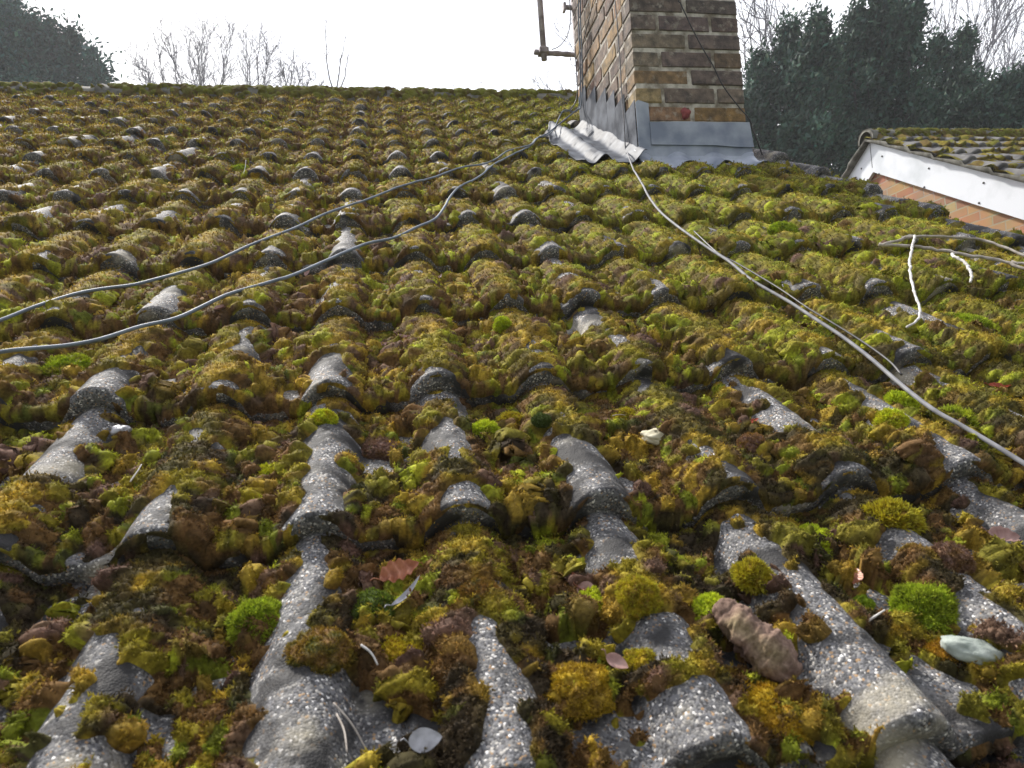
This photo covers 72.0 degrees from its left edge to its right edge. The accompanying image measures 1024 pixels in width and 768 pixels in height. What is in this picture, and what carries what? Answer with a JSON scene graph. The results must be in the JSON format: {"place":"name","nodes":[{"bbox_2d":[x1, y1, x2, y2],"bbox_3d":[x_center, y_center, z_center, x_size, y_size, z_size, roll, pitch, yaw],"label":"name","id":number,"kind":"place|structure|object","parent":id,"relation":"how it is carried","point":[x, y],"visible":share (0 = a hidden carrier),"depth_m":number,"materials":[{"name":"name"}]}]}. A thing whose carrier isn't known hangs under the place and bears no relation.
{"place":"outdoors","nodes":[
{"label":"outdoors","id":0,"kind":"place"},
{"bbox_2d":[21,0,1023,164],"label":"sky","id":1,"kind":"structure","parent":0,"point":[398,44],"materials":[{"name":"white"}]},
{"label":"ground","id":2,"kind":"structure","parent":0,"visible":0},
{"bbox_2d":[0,0,128,85],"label":"pine tree","id":3,"kind":"object","parent":2,"relation":"on","point":[34,47],"visible":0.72,"depth_m":15.62,"materials":[{"name":"green plant"}]},
{"bbox_2d":[99,12,199,84],"bbox_3d":[-8.447,-2.088,16.867,2.880,14.048,1.490,-5,-3,27],"label":"bare tree","id":4,"kind":"object","parent":2,"relation":"on","point":[149,79],"visible":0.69,"depth_m":16.89,"materials":[{"name":"plant"}]},
{"bbox_2d":[165,1,254,85],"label":"bare tree","id":5,"kind":"object","parent":2,"relation":"on","point":[201,76],"visible":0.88,"depth_m":16.94,"materials":[{"name":"plant"}]},
{"bbox_2d":[218,11,288,85],"bbox_3d":[-6.045,-2.266,17.371,1.784,14.144,1.371,-3,-3,-19],"label":"bare tree","id":6,"kind":"object","parent":2,"relation":"on","point":[268,55],"visible":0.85,"depth_m":17.63,"materials":[{"name":"plant"}]},
{"bbox_2d":[261,40,328,86],"bbox_3d":[-4.875,-1.918,16.604,1.880,13.218,1.395,-6,-4,42],"label":"bare tree","id":7,"kind":"object","parent":2,"relation":"on","point":[282,74],"visible":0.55,"depth_m":17.07,"materials":[{"name":"brown plant"}]},
{"bbox_2d":[322,19,349,86],"bbox_3d":[-3.357,-1.581,14.530,0.549,12.129,0.839,-3,-3,-10],"label":"bare tree","id":8,"kind":"object","parent":2,"relation":"on","point":[335,60],"visible":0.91,"depth_m":14.79,"materials":[{"name":"brown plant"}]},
{"bbox_2d":[0,0,1023,767],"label":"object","id":9,"kind":"structure","parent":2,"relation":"on","point":[680,106],"depth_m":0.86,"materials":[{"name":"concrete"}]},
{"bbox_2d":[254,462,275,475],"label":"moss cushion","id":10,"kind":"object","parent":9,"relation":"on","point":[266,468],"visible":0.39,"depth_m":0.90,"materials":[{"name":"green plant"}]},
{"bbox_2d":[0,81,578,103],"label":"ridge moss","id":11,"kind":"object","parent":9,"relation":"on","point":[298,92],"visible":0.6,"depth_m":4.60,"materials":[{"name":"green plant"}]},
{"bbox_2d":[0,0,580,321],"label":"cable","id":12,"kind":"object","parent":9,"relation":"attached to","point":[12,315],"visible":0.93,"depth_m":1.62,"materials":[{"name":"grey plastic"}]},
{"bbox_2d":[0,0,582,353],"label":"cable","id":13,"kind":"object","parent":9,"relation":"attached to","point":[94,340],"visible":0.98,"depth_m":1.38,"materials":[{"name":"grey plastic"}]},
{"bbox_2d":[282,624,357,676],"bbox_3d":[-0.172,0.240,0.626,0.070,0.044,0.054,-3,-3,-10],"label":"moss cushion","id":14,"kind":"object","parent":9,"relation":"on","point":[327,650],"visible":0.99,"depth_m":0.61,"materials":[{"name":"brown plant"}]},
{"bbox_2d":[309,407,338,425],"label":"moss cushion","id":15,"kind":"object","parent":9,"relation":"on","point":[320,416],"visible":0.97,"depth_m":0.98,"materials":[{"name":"green plant"}]},
{"bbox_2d":[333,702,365,748],"bbox_3d":[-0.131,0.277,0.570,0.034,0.034,0.002,-5,-3,29],"label":"twig","id":16,"kind":"object","parent":9,"relation":"on","point":[343,713],"visible":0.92,"depth_m":0.57,"materials":[{"name":"grey wood"}]},
{"bbox_2d":[361,437,400,460],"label":"moss cushion","id":17,"kind":"object","parent":9,"relation":"on","point":[380,448],"visible":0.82,"depth_m":0.97,"materials":[{"name":"brown plant"}]},
{"bbox_2d":[492,315,511,332],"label":"moss cushion","id":18,"kind":"object","parent":9,"relation":"on","point":[501,323],"visible":0.97,"depth_m":1.29,"materials":[{"name":"green plant"}]},
{"bbox_2d":[496,410,521,427],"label":"moss cushion","id":19,"kind":"object","parent":9,"relation":"on","point":[516,416],"visible":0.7,"depth_m":1.04,"materials":[{"name":"plant"}]},
{"bbox_2d":[0,89,1023,767],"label":"moss","id":20,"kind":"object","parent":9,"relation":"on","point":[188,593],"visible":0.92,"depth_m":1.03,"materials":[{"name":"green plant"}]},
{"bbox_2d":[39,352,92,376],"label":"moss cushion","id":21,"kind":"object","parent":20,"relation":"on","point":[56,363],"visible":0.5,"depth_m":1.14,"materials":[{"name":"green plant"}]},
{"bbox_2d":[110,425,131,434],"bbox_3d":[-0.538,0.063,0.967,0.028,0.014,0.017,-3,-3,-10],"label":"stone","id":22,"kind":"object","parent":20,"relation":"on","point":[115,429],"visible":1,"depth_m":0.96,"materials":[{"name":"grey stone"}]},
{"bbox_2d":[129,464,141,481],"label":"twig","id":23,"kind":"object","parent":20,"relation":"on","point":[135,473],"visible":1,"depth_m":0.88,"materials":[{"name":"grey wood"}]},
{"bbox_2d":[212,305,225,309],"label":"dead leaf","id":24,"kind":"object","parent":20,"relation":"on","point":[218,307],"visible":1,"depth_m":1.32,"materials":[{"name":"brown plant"}]},
{"bbox_2d":[231,163,248,171],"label":"moss cushion","id":25,"kind":"object","parent":20,"relation":"on","point":[240,166],"visible":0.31,"depth_m":2.56,"materials":[{"name":"green plant"}]},
{"bbox_2d":[223,595,282,645],"bbox_3d":[-0.247,0.229,0.680,0.059,0.046,0.053,-4,-3,13],"label":"moss cushion","id":26,"kind":"object","parent":20,"relation":"on","point":[260,607],"visible":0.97,"depth_m":0.67,"materials":[{"name":"green plant"}]},
{"bbox_2d":[260,357,284,365],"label":"dead moss","id":27,"kind":"object","parent":20,"relation":"on","point":[266,361],"visible":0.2,"depth_m":1.20,"materials":[{"name":"brown plant"}]},
{"bbox_2d":[336,713,347,752],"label":"twig","id":28,"kind":"object","parent":20,"relation":"on","point":[340,721],"visible":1,"depth_m":0.55,"materials":[{"name":"beige wood"}]},
{"bbox_2d":[360,644,377,664],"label":"twig","id":29,"kind":"object","parent":20,"relation":"on","point":[367,649],"visible":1,"depth_m":0.62,"materials":[{"name":"grey wood"}]},
{"bbox_2d":[349,586,396,623],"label":"moss cushion","id":30,"kind":"object","parent":20,"relation":"on","point":[368,595],"visible":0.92,"depth_m":0.70,"materials":[{"name":"green plant"}]},
{"bbox_2d":[370,558,418,582],"bbox_3d":[-0.121,0.193,0.728,0.056,0.023,0.014,-1,-4,-37],"label":"dead leaf","id":31,"kind":"object","parent":20,"relation":"on","point":[396,570],"visible":1,"depth_m":0.73,"materials":[{"name":"brown plant"}]},
{"bbox_2d":[384,575,419,607],"bbox_3d":[-0.110,0.203,0.692,0.007,0.023,0.044,-7,-4,44],"label":"dead leaf","id":32,"kind":"object","parent":20,"relation":"on","point":[401,598],"visible":1,"depth_m":0.70,"materials":[{"name":"grey plant"}]},
{"bbox_2d":[380,632,431,661],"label":"moss cushion","id":33,"kind":"object","parent":20,"relation":"on","point":[394,649],"visible":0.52,"depth_m":0.65,"materials":[{"name":"plant"}]},
{"bbox_2d":[400,727,441,752],"bbox_3d":[-0.069,0.273,0.539,0.032,0.016,0.008,-3,-3,-10],"label":"dead leaf","id":34,"kind":"object","parent":20,"relation":"on","point":[421,738],"visible":1,"depth_m":0.54,"materials":[{"name":"grey plant"}]},
{"bbox_2d":[457,574,500,609],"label":"moss cushion","id":35,"kind":"object","parent":20,"relation":"on","point":[477,585],"visible":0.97,"depth_m":0.69,"materials":[{"name":"brown plant"}]},
{"bbox_2d":[472,418,500,440],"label":"moss cushion","id":36,"kind":"object","parent":20,"relation":"on","point":[479,426],"visible":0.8,"depth_m":0.99,"materials":[{"name":"green plant"}]},
{"bbox_2d":[531,411,551,427],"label":"moss cushion","id":37,"kind":"object","parent":20,"relation":"on","point":[538,420],"visible":1,"depth_m":0.98,"materials":[{"name":"green plant"}]},
{"bbox_2d":[601,649,627,668],"bbox_3d":[0.090,0.240,0.616,0.024,0.015,0.009,-5,-3,18],"label":"dead leaf","id":38,"kind":"object","parent":20,"relation":"on","point":[615,660],"visible":1,"depth_m":0.62,"materials":[{"name":"plant"}]},
{"bbox_2d":[614,572,663,619],"bbox_3d":[0.122,0.204,0.678,0.046,0.044,0.048,-3,-3,-10],"label":"moss cushion","id":39,"kind":"object","parent":20,"relation":"on","point":[637,596],"visible":1,"depth_m":0.67,"materials":[{"name":"plant"}]},
{"bbox_2d":[640,428,663,444],"bbox_3d":[0.201,0.073,0.982,0.045,0.024,0.028,-3,-3,-10],"label":"stone","id":40,"kind":"object","parent":20,"relation":"on","point":[652,436],"visible":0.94,"depth_m":0.97,"materials":[{"name":"white stone"}]},
{"bbox_2d":[736,431,765,453],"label":"moss cushion","id":41,"kind":"object","parent":20,"relation":"on","point":[750,440],"visible":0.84,"depth_m":0.97,"materials":[{"name":"brown plant"}]},
{"bbox_2d":[712,598,802,683],"bbox_3d":[0.225,0.238,0.652,0.083,0.071,0.048,-7,-4,44],"label":"debris clod","id":42,"kind":"object","parent":20,"relation":"on","point":[767,651],"visible":0.98,"depth_m":0.64,"materials":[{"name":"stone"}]},
{"bbox_2d":[693,231,902,375],"bbox_3d":[0.553,-0.211,1.504,0.026,0.442,0.733,-3,-3,-11],"label":"cable","id":43,"kind":"object","parent":20,"relation":"on","point":[863,342],"visible":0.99,"depth_m":1.36,"materials":[{"name":"grey plastic"}]},
{"bbox_2d":[800,522,834,555],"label":"moss cushion","id":44,"kind":"object","parent":20,"relation":"on","point":[822,531],"visible":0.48,"depth_m":0.83,"materials":[{"name":"green plant"}]},
{"bbox_2d":[852,568,862,584],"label":"dead leaf","id":45,"kind":"object","parent":20,"relation":"on","point":[858,577],"visible":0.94,"depth_m":0.76,"materials":[{"name":"brown plant"}]},
{"bbox_2d":[868,609,885,621],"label":"twig","id":46,"kind":"object","parent":20,"relation":"on","point":[877,614],"visible":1,"depth_m":0.69,"materials":[{"name":"white wood"}]},
{"bbox_2d":[906,235,921,327],"bbox_3d":[0.877,-0.241,1.536,0.026,0.284,0.584,-6,-4,32],"label":"dead vine","id":47,"kind":"object","parent":20,"relation":"on","point":[912,283],"visible":1,"depth_m":1.46,"materials":[{"name":"white plant"}]},
{"bbox_2d":[885,580,960,635],"bbox_3d":[0.422,0.234,0.722,0.074,0.065,0.075,-1,-4,-38],"label":"moss cushion","id":48,"kind":"object","parent":20,"relation":"on","point":[935,605],"visible":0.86,"depth_m":0.70,"materials":[{"name":"green plant"}]},
{"bbox_2d":[878,243,1023,269],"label":"dead vine","id":49,"kind":"object","parent":20,"relation":"on","point":[1010,263],"visible":0.98,"depth_m":1.69,"materials":[{"name":"grey plant"}]},
{"bbox_2d":[883,235,1023,256],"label":"dead vine","id":50,"kind":"object","parent":20,"relation":"on","point":[957,237],"visible":1,"depth_m":1.78,"materials":[{"name":"grey plant"}]},
{"bbox_2d":[936,403,978,427],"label":"moss cushion","id":51,"kind":"object","parent":20,"relation":"on","point":[958,409],"visible":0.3,"depth_m":1.06,"materials":[{"name":"green plant"}]},
{"bbox_2d":[950,252,972,282],"bbox_3d":[1.038,-0.269,1.617,0.022,0.098,0.156,-5,-3,20],"label":"dead vine","id":52,"kind":"object","parent":20,"relation":"on","point":[965,263],"visible":1,"depth_m":1.62,"materials":[{"name":"white plant"}]},
{"bbox_2d":[940,635,1005,664],"bbox_3d":[0.428,0.248,0.652,0.052,0.027,0.028,-4,-3,6],"label":"stone","id":53,"kind":"object","parent":20,"relation":"on","point":[965,649],"visible":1,"depth_m":0.65,"materials":[{"name":"grey stone"}]},
{"bbox_2d":[954,311,992,328],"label":"moss cushion","id":54,"kind":"object","parent":20,"relation":"on","point":[969,317],"visible":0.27,"depth_m":1.39,"materials":[{"name":"green plant"}]},
{"bbox_2d":[986,382,1010,387],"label":"dead leaf","id":55,"kind":"object","parent":20,"relation":"on","point":[994,384],"visible":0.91,"depth_m":1.18,"materials":[{"name":"brown plant"}]},
{"bbox_2d":[1011,260,1023,264],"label":"dead vine","id":56,"kind":"object","parent":20,"relation":"on","point":[1018,263],"visible":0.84,"depth_m":1.62,"materials":[{"name":"grey plant"}]},
{"bbox_2d":[531,316,550,326],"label":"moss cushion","id":57,"kind":"object","parent":9,"relation":"on","point":[543,320],"visible":0.26,"depth_m":1.33,"materials":[{"name":"brown plant"}]},
{"bbox_2d":[533,0,576,61],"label":"mast bracket","id":58,"kind":"object","parent":9,"relation":"attached to","point":[543,52],"visible":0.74,"depth_m":3.78,"materials":[{"name":"metal"}]},
{"bbox_2d":[551,0,570,49],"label":"cable","id":59,"kind":"object","parent":58,"relation":"attached to","point":[568,30],"visible":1,"depth_m":3.77,"materials":[{"name":"plastic"}]},
{"bbox_2d":[558,45,577,112],"bbox_3d":[0.286,-1.593,3.672,0.188,0.423,0.026,-1,-4,-43],"label":"cable","id":60,"kind":"object","parent":9,"relation":"attached to","point":[576,82],"visible":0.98,"depth_m":3.71,"materials":[{"name":"grey plastic"}]},
{"bbox_2d":[543,659,615,722],"bbox_3d":[0.057,0.266,0.611,0.068,0.046,0.055,-3,-3,-10],"label":"moss cushion","id":61,"kind":"object","parent":9,"relation":"on","point":[580,699],"visible":0.97,"depth_m":0.60,"materials":[{"name":"yellow plant"}]},
{"bbox_2d":[581,0,593,70],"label":"cable","id":62,"kind":"object","parent":9,"relation":"attached to","point":[586,30],"visible":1,"depth_m":3.52,"materials":[{"name":"plastic"}]},
{"bbox_2d":[578,585,603,612],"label":"moss cushion","id":63,"kind":"object","parent":9,"relation":"on","point":[594,595],"visible":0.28,"depth_m":0.71,"materials":[{"name":"green plant"}]},
{"bbox_2d":[577,581,592,592],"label":"dead leaf","id":64,"kind":"object","parent":63,"relation":"on","point":[585,584],"visible":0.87,"depth_m":0.73,"materials":[{"name":"brown plant"}]},
{"bbox_2d":[582,411,604,428],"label":"moss cushion","id":65,"kind":"object","parent":9,"relation":"on","point":[592,414],"visible":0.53,"depth_m":1.00,"materials":[{"name":"brown plant"}]},
{"bbox_2d":[610,406,635,419],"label":"moss cushion","id":66,"kind":"object","parent":9,"relation":"on","point":[626,411],"visible":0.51,"depth_m":1.05,"materials":[{"name":"plant"}]},
{"bbox_2d":[623,646,656,673],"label":"moss cushion","id":67,"kind":"object","parent":9,"relation":"on","point":[635,658],"visible":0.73,"depth_m":0.62,"materials":[{"name":"yellow plant"}]},
{"bbox_2d":[691,591,723,630],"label":"moss cushion","id":68,"kind":"object","parent":9,"relation":"on","point":[703,603],"visible":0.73,"depth_m":0.69,"materials":[{"name":"green plant"}]},
{"bbox_2d":[678,0,762,154],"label":"cable","id":69,"kind":"object","parent":9,"relation":"on","point":[719,78],"visible":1,"depth_m":2.97,"materials":[{"name":"black plastic"}]},
{"bbox_2d":[729,556,775,595],"bbox_3d":[0.254,0.203,0.742,0.050,0.045,0.050,-3,-3,-10],"label":"moss cushion","id":70,"kind":"object","parent":9,"relation":"on","point":[751,575],"visible":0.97,"depth_m":0.73,"materials":[{"name":"yellow plant"}]},
{"bbox_2d":[743,676,815,746],"bbox_3d":[0.222,0.288,0.608,0.101,0.062,0.074,-3,-3,-10],"label":"moss cushion","id":71,"kind":"object","parent":9,"relation":"on","point":[761,694],"visible":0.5,"depth_m":0.59,"materials":[{"name":"yellow plant"}]},
{"bbox_2d":[767,220,799,234],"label":"moss cushion","id":72,"kind":"object","parent":9,"relation":"on","point":[775,227],"visible":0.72,"depth_m":1.90,"materials":[{"name":"green plant"}]},
{"bbox_2d":[614,0,1023,465],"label":"cable","id":73,"kind":"object","parent":9,"relation":"attached to","point":[1017,459],"visible":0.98,"depth_m":1.25,"materials":[{"name":"grey plastic"}]},
{"bbox_2d":[852,594,875,608],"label":"moss cushion","id":74,"kind":"object","parent":9,"relation":"on","point":[865,600],"visible":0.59,"depth_m":0.74,"materials":[{"name":"green plant"}]},
{"bbox_2d":[872,407,911,428],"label":"moss cushion","id":75,"kind":"object","parent":9,"relation":"on","point":[884,414],"visible":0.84,"depth_m":1.01,"materials":[{"name":"plant"}]},
{"bbox_2d":[860,496,927,535],"bbox_3d":[0.452,0.162,0.835,0.074,0.059,0.066,-2,-3,-26],"label":"moss cushion","id":76,"kind":"object","parent":9,"relation":"on","point":[897,513],"visible":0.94,"depth_m":0.82,"materials":[{"name":"yellow plant"}]},
{"bbox_2d":[883,389,920,408],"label":"moss cushion","id":77,"kind":"object","parent":9,"relation":"on","point":[904,398],"visible":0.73,"depth_m":1.08,"materials":[{"name":"green plant"}]},
{"bbox_2d":[922,634,966,671],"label":"moss cushion","id":78,"kind":"object","parent":9,"relation":"on","point":[937,649],"visible":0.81,"depth_m":0.66,"materials":[{"name":"plant"}]},
{"bbox_2d":[930,540,977,574],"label":"moss cushion","id":79,"kind":"object","parent":9,"relation":"on","point":[958,558],"visible":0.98,"depth_m":0.74,"materials":[{"name":"brown plant"}]},
{"bbox_2d":[981,526,1020,541],"bbox_3d":[0.570,0.174,0.819,0.042,0.017,0.014,-4,-3,9],"label":"dead leaf","id":80,"kind":"object","parent":9,"relation":"on","point":[1007,534],"visible":0.98,"depth_m":0.82,"materials":[{"name":"plant"}]},
{"bbox_2d":[527,11,576,89],"bbox_3d":[1.607,-2.056,14.918,1.598,12.477,1.531,-6,-4,41],"label":"bare tree","id":81,"kind":"object","parent":2,"relation":"on","point":[546,85],"visible":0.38,"depth_m":15.26,"materials":[{"name":"plant"}]},
{"bbox_2d":[736,0,813,103],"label":"bare tree","id":82,"kind":"object","parent":2,"relation":"on","point":[767,24],"visible":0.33,"depth_m":18.60,"materials":[{"name":"plant"}]},
{"bbox_2d":[742,0,861,174],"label":"evergreen tree","id":83,"kind":"object","parent":2,"relation":"on","point":[797,88],"visible":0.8,"depth_m":13.14,"materials":[{"name":"green plant"}]},
{"bbox_2d":[817,0,956,176],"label":"evergreen tree","id":84,"kind":"object","parent":2,"relation":"on","point":[885,81],"visible":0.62,"depth_m":13.36,"materials":[{"name":"green plant"}]},
{"bbox_2d":[841,128,1023,232],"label":"brick house","id":85,"kind":"structure","parent":2,"relation":"on","point":[985,195],"depth_m":5.99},
{"bbox_2d":[864,133,1023,175],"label":"moss","id":86,"kind":"object","parent":85,"relation":"on","point":[1008,144],"visible":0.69,"depth_m":6.31,"materials":[{"name":"green plant"}]},
{"bbox_2d":[873,127,1023,136],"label":"ridge moss","id":87,"kind":"object","parent":85,"relation":"on","point":[980,132],"visible":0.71,"depth_m":6.87,"materials":[{"name":"green plant"}]},
{"bbox_2d":[911,0,1023,77],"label":"bare tree","id":88,"kind":"object","parent":2,"relation":"on","point":[1007,15],"visible":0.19,"depth_m":20.86,"materials":[{"name":"plant"}]},
{"bbox_2d":[919,15,1021,128],"bbox_3d":[9.376,-2.225,14.373,2.319,11.754,2.635,-4,-3,9],"label":"evergreen tree","id":89,"kind":"object","parent":2,"relation":"on","point":[964,92],"visible":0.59,"depth_m":14.22,"materials":[{"name":"green plant"}]},
{"bbox_2d":[953,0,1023,76],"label":"bare tree","id":90,"kind":"object","parent":2,"relation":"on","point":[1007,42],"visible":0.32,"depth_m":18.72,"materials":[{"name":"plant"}]},
{"bbox_2d":[969,53,1023,128],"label":"evergreen tree","id":91,"kind":"object","parent":2,"relation":"on","point":[1015,81],"visible":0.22,"depth_m":14.05,"materials":[{"name":"green plant"}]}
]}

